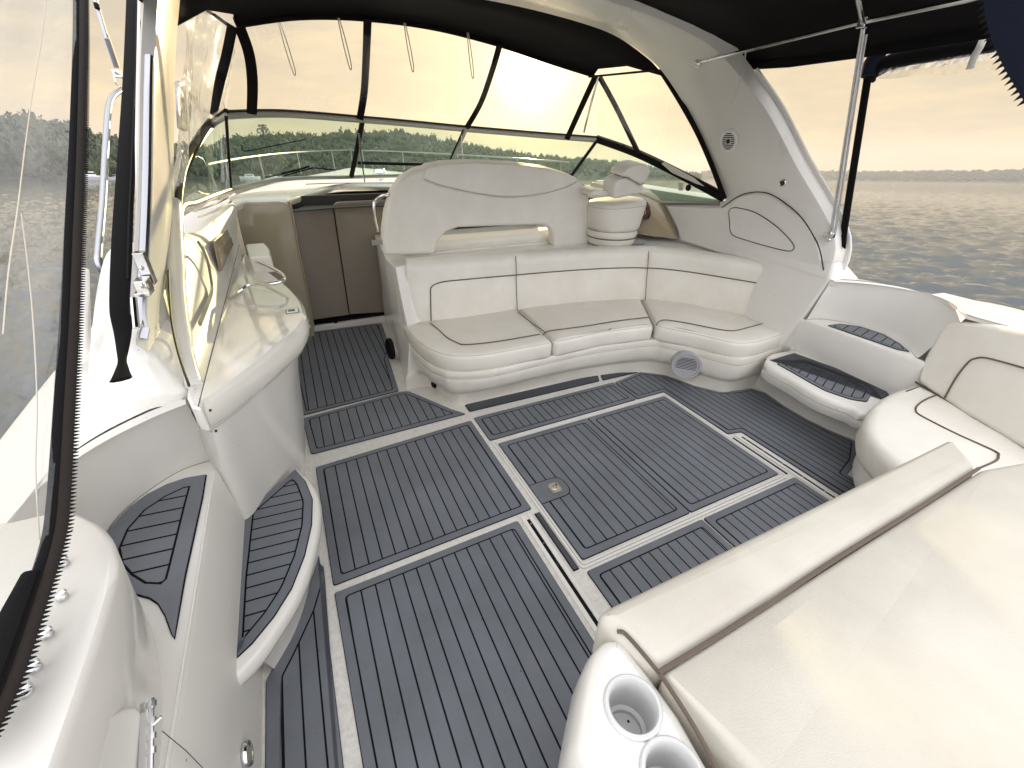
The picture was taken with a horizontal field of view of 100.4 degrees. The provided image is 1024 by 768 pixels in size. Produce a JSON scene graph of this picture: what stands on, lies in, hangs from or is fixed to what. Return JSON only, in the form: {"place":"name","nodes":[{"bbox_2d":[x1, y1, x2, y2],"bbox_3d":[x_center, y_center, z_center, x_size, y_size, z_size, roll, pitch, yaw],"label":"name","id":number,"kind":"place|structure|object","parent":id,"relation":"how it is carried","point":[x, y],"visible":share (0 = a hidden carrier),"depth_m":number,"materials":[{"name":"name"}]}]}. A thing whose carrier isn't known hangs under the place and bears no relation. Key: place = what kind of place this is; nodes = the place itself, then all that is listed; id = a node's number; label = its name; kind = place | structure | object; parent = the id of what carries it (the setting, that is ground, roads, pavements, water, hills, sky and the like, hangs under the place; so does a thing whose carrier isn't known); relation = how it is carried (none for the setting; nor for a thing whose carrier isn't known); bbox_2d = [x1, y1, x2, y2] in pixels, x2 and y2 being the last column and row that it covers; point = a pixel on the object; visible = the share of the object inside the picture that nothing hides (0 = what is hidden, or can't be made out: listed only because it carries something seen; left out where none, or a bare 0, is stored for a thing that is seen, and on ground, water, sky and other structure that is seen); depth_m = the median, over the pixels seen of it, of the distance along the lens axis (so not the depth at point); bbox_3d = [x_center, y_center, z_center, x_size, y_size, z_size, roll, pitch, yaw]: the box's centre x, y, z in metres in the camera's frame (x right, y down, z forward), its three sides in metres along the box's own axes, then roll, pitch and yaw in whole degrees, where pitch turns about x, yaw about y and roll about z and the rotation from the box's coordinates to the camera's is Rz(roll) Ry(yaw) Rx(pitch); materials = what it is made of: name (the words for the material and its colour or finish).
{"place":"outdoors","nodes":[
{"label":"outdoors","id":0,"kind":"place"},
{"bbox_2d":[0,156,679,179],"bbox_3d":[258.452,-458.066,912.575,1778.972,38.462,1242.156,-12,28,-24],"label":"shore hill","id":1,"kind":"structure","parent":0,"point":[580,175],"depth_m":267.17,"materials":[{"name":"green plant"}]},
{"bbox_2d":[255,124,275,157],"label":"tall tree","id":2,"kind":"object","parent":1,"relation":"on","point":[263,131],"visible":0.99,"depth_m":254.73,"materials":[{"name":"green plant"}]},
{"bbox_2d":[0,109,701,178],"bbox_3d":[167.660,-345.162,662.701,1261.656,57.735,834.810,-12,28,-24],"label":"shore wood","id":3,"kind":"object","parent":1,"relation":"on","point":[46,150],"visible":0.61,"depth_m":285.41,"materials":[{"name":"green plant"}]},
{"bbox_2d":[0,179,1023,495],"bbox_3d":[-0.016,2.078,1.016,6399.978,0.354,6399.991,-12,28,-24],"label":"water","id":4,"kind":"structure","parent":0,"point":[962,239],"depth_m":16.49,"materials":[{"name":"grey liquid"}]},
{"bbox_2d":[84,171,108,176],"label":"moored boat","id":5,"kind":"object","parent":4,"relation":"on","point":[91,174],"visible":0.23,"depth_m":157.77,"materials":[{"name":"white paint"}]},
{"bbox_2d":[85,177,115,179],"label":"dock","id":6,"kind":"object","parent":4,"relation":"on","point":[98,178],"depth_m":157.20,"materials":[{"name":"grey"}]},
{"bbox_2d":[239,174,260,178],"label":"moored boat","id":7,"kind":"object","parent":4,"relation":"on","point":[249,176],"visible":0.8,"depth_m":231.88,"materials":[{"name":"white paint"}]},
{"bbox_2d":[237,168,402,254],"bbox_3d":[-2.046,-2.860,6.626,3.900,0.795,4.750,-13,33,-23],"label":"foredeck","id":8,"kind":"object","parent":4,"relation":"on","point":[292,185],"visible":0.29,"depth_m":5.38,"materials":[{"name":"white plastic"}]},
{"bbox_2d":[373,169,385,179],"bbox_3d":[-1.724,-2.638,5.612,0.260,0.340,0.200,-13,33,-23],"label":"windlass","id":9,"kind":"object","parent":8,"relation":"on","point":[379,171],"visible":0.3,"depth_m":5.49,"materials":[{"name":"metal"}]},
{"bbox_2d":[206,150,568,199],"bbox_3d":[-2.053,-3.282,6.415,3.765,0.359,4.824,-13,33,-23],"label":"bow rail","id":10,"kind":"object","parent":8,"relation":"on","point":[233,159],"visible":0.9,"depth_m":6.03,"materials":[{"name":"grey metal"}]},
{"bbox_2d":[0,0,1023,172],"label":"sky","id":11,"kind":"structure","parent":0,"point":[938,115],"materials":[{"name":"beige"}]},
{"bbox_2d":[262,322,854,767],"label":"deck","id":12,"kind":"structure","parent":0,"point":[346,716],"depth_m":2.07,"materials":[{"name":"white plastic"}]},
{"bbox_2d":[0,199,262,767],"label":"coaming","id":13,"kind":"object","parent":12,"relation":"on","point":[139,436],"visible":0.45,"depth_m":1.28,"materials":[{"name":"plastic"}]},
{"bbox_2d":[77,87,121,377],"bbox_3d":[-2.068,-0.984,2.157,0.110,1.174,2.295,-13,29,-26],"label":"side rail","id":14,"kind":"object","parent":13,"relation":"on","point":[101,214],"visible":0.69,"depth_m":2.11,"materials":[{"name":"grey metal"}]},
{"bbox_2d":[93,0,122,86],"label":"awning pole","id":15,"kind":"object","parent":14,"relation":"on","point":[113,58],"visible":0.86,"depth_m":2.73,"materials":[{"name":"grey metal"}]},
{"bbox_2d":[0,514,202,767],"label":"gate moulding","id":16,"kind":"object","parent":13,"relation":"attached to","point":[92,695],"visible":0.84,"depth_m":0.66,"materials":[{"name":"plastic"}]},
{"bbox_2d":[0,0,89,736],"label":"port curtain","id":17,"kind":"object","parent":16,"relation":"on","point":[23,611],"visible":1,"depth_m":0.76,"materials":[{"name":"black plastic"}]},
{"bbox_2d":[99,697,162,767],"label":"locker door","id":18,"kind":"structure","parent":16,"relation":"in","point":[129,741],"depth_m":0.68,"materials":[{"name":"plastic"}]},
{"bbox_2d":[107,475,206,638],"bbox_3d":[-1.065,0.493,1.240,0.244,0.008,0.644,-13,33,-23],"label":"step mat","id":19,"kind":"object","parent":13,"relation":"in","point":[152,534],"visible":0.85,"depth_m":1.28,"materials":[{"name":"grey plastic"}]},
{"bbox_2d":[237,469,322,684],"bbox_3d":[-0.899,0.731,1.714,0.317,0.269,0.937,-13,33,-23],"label":"boarding step","id":20,"kind":"object","parent":13,"relation":"attached to","point":[282,530],"visible":0.92,"depth_m":1.57,"materials":[{"name":"grey plastic"}]},
{"bbox_2d":[88,197,309,519],"bbox_3d":[-1.505,-0.289,2.339,0.739,1.370,2.835,-13,33,-23],"label":"wet bar","id":21,"kind":"object","parent":12,"relation":"on","point":[242,333],"visible":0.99,"depth_m":1.77,"materials":[{"name":"white plastic"}]},
{"bbox_2d":[265,555,343,767],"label":"floor mat","id":22,"kind":"object","parent":12,"relation":"on","point":[302,730],"visible":0.96,"depth_m":1.42,"materials":[{"name":"grey plastic"}]},
{"bbox_2d":[298,323,398,414],"bbox_3d":[-1.376,-0.198,3.531,0.854,0.019,1.429,-13,33,-23],"label":"floor mat","id":23,"kind":"object","parent":12,"relation":"on","point":[342,366],"visible":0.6,"depth_m":3.40,"materials":[{"name":"grey plastic"}]},
{"bbox_2d":[237,190,507,336],"bbox_3d":[-1.144,-1.416,4.478,2.800,1.160,1.302,-13,33,-23],"label":"cabin entrance","id":24,"kind":"object","parent":12,"relation":"on","point":[323,251],"visible":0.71,"depth_m":3.80,"materials":[{"name":"brown"}]},
{"bbox_2d":[293,208,348,319],"bbox_3d":[-1.722,-1.074,3.872,0.356,0.983,0.030,-13,33,-23],"label":"door","id":25,"kind":"structure","parent":24,"relation":"in","point":[316,230],"depth_m":3.85,"materials":[{"name":"brown wood"}]},
{"bbox_2d":[333,199,385,313],"bbox_3d":[-1.307,-1.162,4.016,0.584,1.051,0.030,-13,33,-23],"label":"door","id":26,"kind":"structure","parent":24,"relation":"in","point":[356,229],"depth_m":3.93,"materials":[{"name":"brown wood"}]},
{"bbox_2d":[193,182,607,217],"bbox_3d":[-0.758,-1.792,4.006,3.716,0.072,1.904,-13,33,-23],"label":"dashboard","id":27,"kind":"object","parent":24,"relation":"attached to","point":[292,197],"visible":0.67,"depth_m":3.59,"materials":[{"name":"white plastic"}]},
{"bbox_2d":[174,108,722,214],"bbox_3d":[-0.522,-1.851,3.609,3.678,0.752,2.624,-13,33,-23],"label":"windshield","id":28,"kind":"object","parent":27,"relation":"on","point":[225,115],"visible":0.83,"depth_m":3.88,"materials":[{"name":"clear glass"}]},
{"bbox_2d":[174,12,726,199],"bbox_3d":[-0.888,-2.689,3.955,3.679,1.441,4.370,-13,33,-23],"label":"front enclosure","id":29,"kind":"object","parent":28,"relation":"on","point":[227,50],"visible":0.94,"depth_m":3.33,"materials":[{"name":"black plastic"}]},
{"bbox_2d":[174,12,234,193],"bbox_3d":[-2.316,-2.383,3.368,0.463,1.430,4.304,-13,33,-23],"label":"side window","id":30,"kind":"structure","parent":29,"relation":"in","point":[179,144],"depth_m":2.96,"materials":[{"name":"clear plastic"}]},
{"bbox_2d":[304,391,464,453],"bbox_3d":[-0.859,0.204,2.868,0.991,0.015,0.483,-13,33,-23],"label":"floor mat","id":31,"kind":"object","parent":12,"relation":"on","point":[369,419],"visible":0.95,"depth_m":2.81,"materials":[{"name":"grey plastic"}]},
{"bbox_2d":[316,421,530,585],"bbox_3d":[-0.512,0.543,2.303,0.960,0.010,0.874,-13,33,-23],"label":"floor mat","id":32,"kind":"object","parent":12,"relation":"on","point":[384,506],"visible":1,"depth_m":2.22,"materials":[{"name":"grey plastic"}]},
{"bbox_2d":[335,521,593,767],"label":"floor mat","id":33,"kind":"object","parent":12,"relation":"on","point":[476,652],"visible":0.96,"depth_m":1.55,"materials":[{"name":"grey plastic"}]},
{"bbox_2d":[465,375,598,411],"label":"floor mat","id":34,"kind":"object","parent":12,"relation":"on","point":[492,402],"visible":1,"depth_m":3.13,"materials":[{"name":"plastic"}]},
{"bbox_2d":[474,383,635,440],"bbox_3d":[0.323,0.169,2.973,1.157,0.010,0.270,-13,33,-23],"label":"floor mat","id":35,"kind":"object","parent":12,"relation":"on","point":[508,422],"visible":1,"depth_m":2.94,"materials":[{"name":"grey plastic"}]},
{"bbox_2d":[534,512,578,570],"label":"floor mat","id":36,"kind":"object","parent":12,"relation":"on","point":[559,545],"visible":1,"depth_m":1.99,"materials":[{"name":"plastic"}]},
{"bbox_2d":[520,513,599,634],"bbox_3d":[0.310,0.914,1.705,0.057,0.012,1.110,-13,33,-23],"label":"slotted rail","id":37,"kind":"object","parent":12,"relation":"on","point":[585,606],"visible":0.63,"depth_m":1.85,"materials":[{"name":"white plastic"}]},
{"bbox_2d":[375,224,838,403],"bbox_3d":[0.493,-0.673,3.520,2.900,0.914,2.686,-13,33,-23],"label":"lounge sofa","id":38,"kind":"object","parent":12,"relation":"on","point":[468,326],"visible":0.88,"depth_m":3.21,"materials":[{"name":"white leather"}]},
{"bbox_2d":[371,159,588,254],"bbox_3d":[-0.268,-1.457,3.473,1.850,0.684,0.665,-13,33,-23],"label":"helm bench","id":39,"kind":"object","parent":38,"relation":"on","point":[428,205],"visible":0.98,"depth_m":3.16,"materials":[{"name":"white leather"}]},
{"bbox_2d":[580,160,648,245],"bbox_3d":[0.835,-1.508,3.568,0.549,0.651,0.440,-13,33,-23],"label":"captain seat","id":40,"kind":"object","parent":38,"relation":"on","point":[614,217],"visible":0.96,"depth_m":3.44,"materials":[{"name":"white leather"}]},
{"bbox_2d":[588,180,677,243],"bbox_3d":[1.049,-1.684,4.104,0.771,0.397,1.139,-13,33,-23],"label":"helm console","id":41,"kind":"object","parent":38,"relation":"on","point":[657,220],"visible":0.41,"depth_m":3.89,"materials":[{"name":"white plastic"}]},
{"bbox_2d":[601,372,637,379],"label":"floor mat","id":42,"kind":"object","parent":12,"relation":"on","point":[608,376],"visible":1,"depth_m":3.39,"materials":[{"name":"plastic"}]},
{"bbox_2d":[492,393,786,568],"bbox_3d":[0.720,0.436,2.525,1.407,0.021,0.995,-13,33,-23],"label":"floor hatch","id":43,"kind":"object","parent":12,"relation":"on","point":[595,489],"visible":1,"depth_m":2.43,"materials":[{"name":"grey plastic"}]},
{"bbox_2d":[587,520,732,607],"bbox_3d":[0.816,0.936,1.686,0.695,0.009,0.815,-13,33,-23],"label":"floor mat","id":44,"kind":"object","parent":12,"relation":"on","point":[629,575],"visible":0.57,"depth_m":1.91,"materials":[{"name":"grey plastic"}]},
{"bbox_2d":[595,180,823,269],"bbox_3d":[1.595,-1.185,4.030,0.321,1.325,2.693,-13,33,-23],"label":"side liner","id":45,"kind":"object","parent":12,"relation":"on","point":[756,223],"visible":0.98,"depth_m":3.24,"materials":[{"name":"white plastic"}]},
{"bbox_2d":[615,372,855,494],"bbox_3d":[1.668,0.365,2.693,0.943,0.012,2.148,-13,33,-23],"label":"floor mat","id":46,"kind":"object","parent":12,"relation":"on","point":[822,455],"visible":0.81,"depth_m":2.85,"materials":[{"name":"grey plastic"}]},
{"bbox_2d":[733,437,787,474],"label":"floor mat","id":47,"kind":"object","parent":12,"relation":"on","point":[780,469],"visible":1,"depth_m":2.55,"materials":[{"name":"plastic"}]},
{"bbox_2d":[704,478,828,546],"bbox_3d":[1.457,0.789,1.962,0.712,0.009,0.815,-13,33,-23],"label":"floor mat","id":48,"kind":"object","parent":12,"relation":"on","point":[739,523],"visible":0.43,"depth_m":2.19,"materials":[{"name":"grey plastic"}]},
{"bbox_2d":[735,433,837,499],"bbox_3d":[1.702,0.588,2.315,0.056,0.013,1.130,-13,34,-23],"label":"slotted rail","id":49,"kind":"object","parent":12,"relation":"on","point":[804,478],"visible":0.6,"depth_m":2.48,"materials":[{"name":"beige plastic"}]},
{"bbox_2d":[558,442,1023,767],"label":"sun lounge","id":50,"kind":"object","parent":12,"relation":"on","point":[877,622],"visible":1,"depth_m":0.81,"materials":[{"name":"leather"}]},
{"bbox_2d":[755,348,890,438],"bbox_3d":[2.068,0.093,2.878,0.512,0.308,0.934,-13,33,-23],"label":"boarding step","id":51,"kind":"object","parent":12,"relation":"on","point":[831,398],"visible":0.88,"depth_m":2.78,"materials":[{"name":"grey plastic"}]},
{"bbox_2d":[676,231,1023,393],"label":"coaming","id":52,"kind":"object","parent":12,"relation":"on","point":[800,306],"visible":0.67,"depth_m":2.80,"materials":[{"name":"white plastic"}]},
{"bbox_2d":[130,0,851,351],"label":"radar arch","id":53,"kind":"structure","parent":52,"relation":"on","point":[752,140],"depth_m":2.79,"materials":[{"name":"white paint"}]},
{"bbox_2d":[109,0,137,382],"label":"zip strip","id":54,"kind":"object","parent":53,"relation":"hanging from","point":[121,265],"visible":0.91,"depth_m":1.55,"materials":[{"name":"black fabric"}]},
{"bbox_2d":[130,0,157,329],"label":"tube bracket","id":55,"kind":"object","parent":53,"relation":"attached to","point":[145,282],"visible":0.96,"depth_m":1.33,"materials":[{"name":"metal"}]},
{"bbox_2d":[178,0,662,77],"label":"forward canopy","id":56,"kind":"object","parent":53,"relation":"attached to","point":[589,51],"visible":0.97,"depth_m":3.33,"materials":[{"name":"black fabric"}]},
{"bbox_2d":[139,0,989,69],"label":"aft canopy","id":57,"kind":"object","parent":53,"relation":"attached to","point":[741,24],"visible":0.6,"depth_m":2.30,"materials":[{"name":"black fabric"}]},
{"bbox_2d":[861,39,995,82],"bbox_3d":[2.121,-1.656,2.100,0.177,0.242,0.714,-13,33,-23],"label":"rolled curtain","id":58,"kind":"object","parent":57,"relation":"hanging from","point":[874,68],"visible":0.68,"depth_m":2.17,"materials":[{"name":"black fabric"}]},
{"bbox_2d":[700,0,977,106],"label":"canopy bow","id":59,"kind":"object","parent":53,"relation":"attached to","point":[935,6],"visible":0.98,"depth_m":2.16,"materials":[{"name":"metal"}]},
{"bbox_2d":[823,0,870,241],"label":"canopy pole","id":60,"kind":"object","parent":53,"relation":"attached to","point":[862,24],"visible":1,"depth_m":2.36,"materials":[{"name":"metal"}]},
{"bbox_2d":[841,79,870,248],"bbox_3d":[1.851,-1.532,2.828,0.120,1.115,0.940,-18,32,-34],"label":"side enclosure","id":61,"kind":"object","parent":53,"relation":"attached to","point":[863,104],"visible":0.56,"depth_m":2.58,"materials":[{"name":"black fabric"}]},
{"bbox_2d":[828,324,908,351],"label":"step mat","id":62,"kind":"object","parent":52,"relation":"in","point":[872,335],"visible":1,"depth_m":2.74,"materials":[{"name":"grey plastic"}]},
{"bbox_2d":[852,321,1023,486],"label":"aft bench","id":63,"kind":"object","parent":12,"relation":"on","point":[966,398],"visible":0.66,"depth_m":2.10,"materials":[{"name":"white leather"}]},
{"bbox_2d":[702,174,1023,182],"bbox_3d":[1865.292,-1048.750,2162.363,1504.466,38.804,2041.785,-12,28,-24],"label":"shore hill","id":64,"kind":"structure","parent":0,"point":[918,180],"depth_m":1826.09,"materials":[{"name":"green plant"}]},
{"bbox_2d":[701,168,1023,181],"bbox_3d":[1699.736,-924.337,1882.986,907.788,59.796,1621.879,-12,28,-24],"label":"wood","id":65,"kind":"object","parent":64,"relation":"on","point":[1010,175],"visible":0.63,"depth_m":1858.63,"materials":[{"name":"green plant"}]},
{"bbox_2d":[977,0,1023,106],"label":"corner curtain","id":66,"kind":"object","parent":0,"point":[1004,19],"visible":1,"depth_m":1.00,"materials":[{"name":"black fabric"}]}
]}

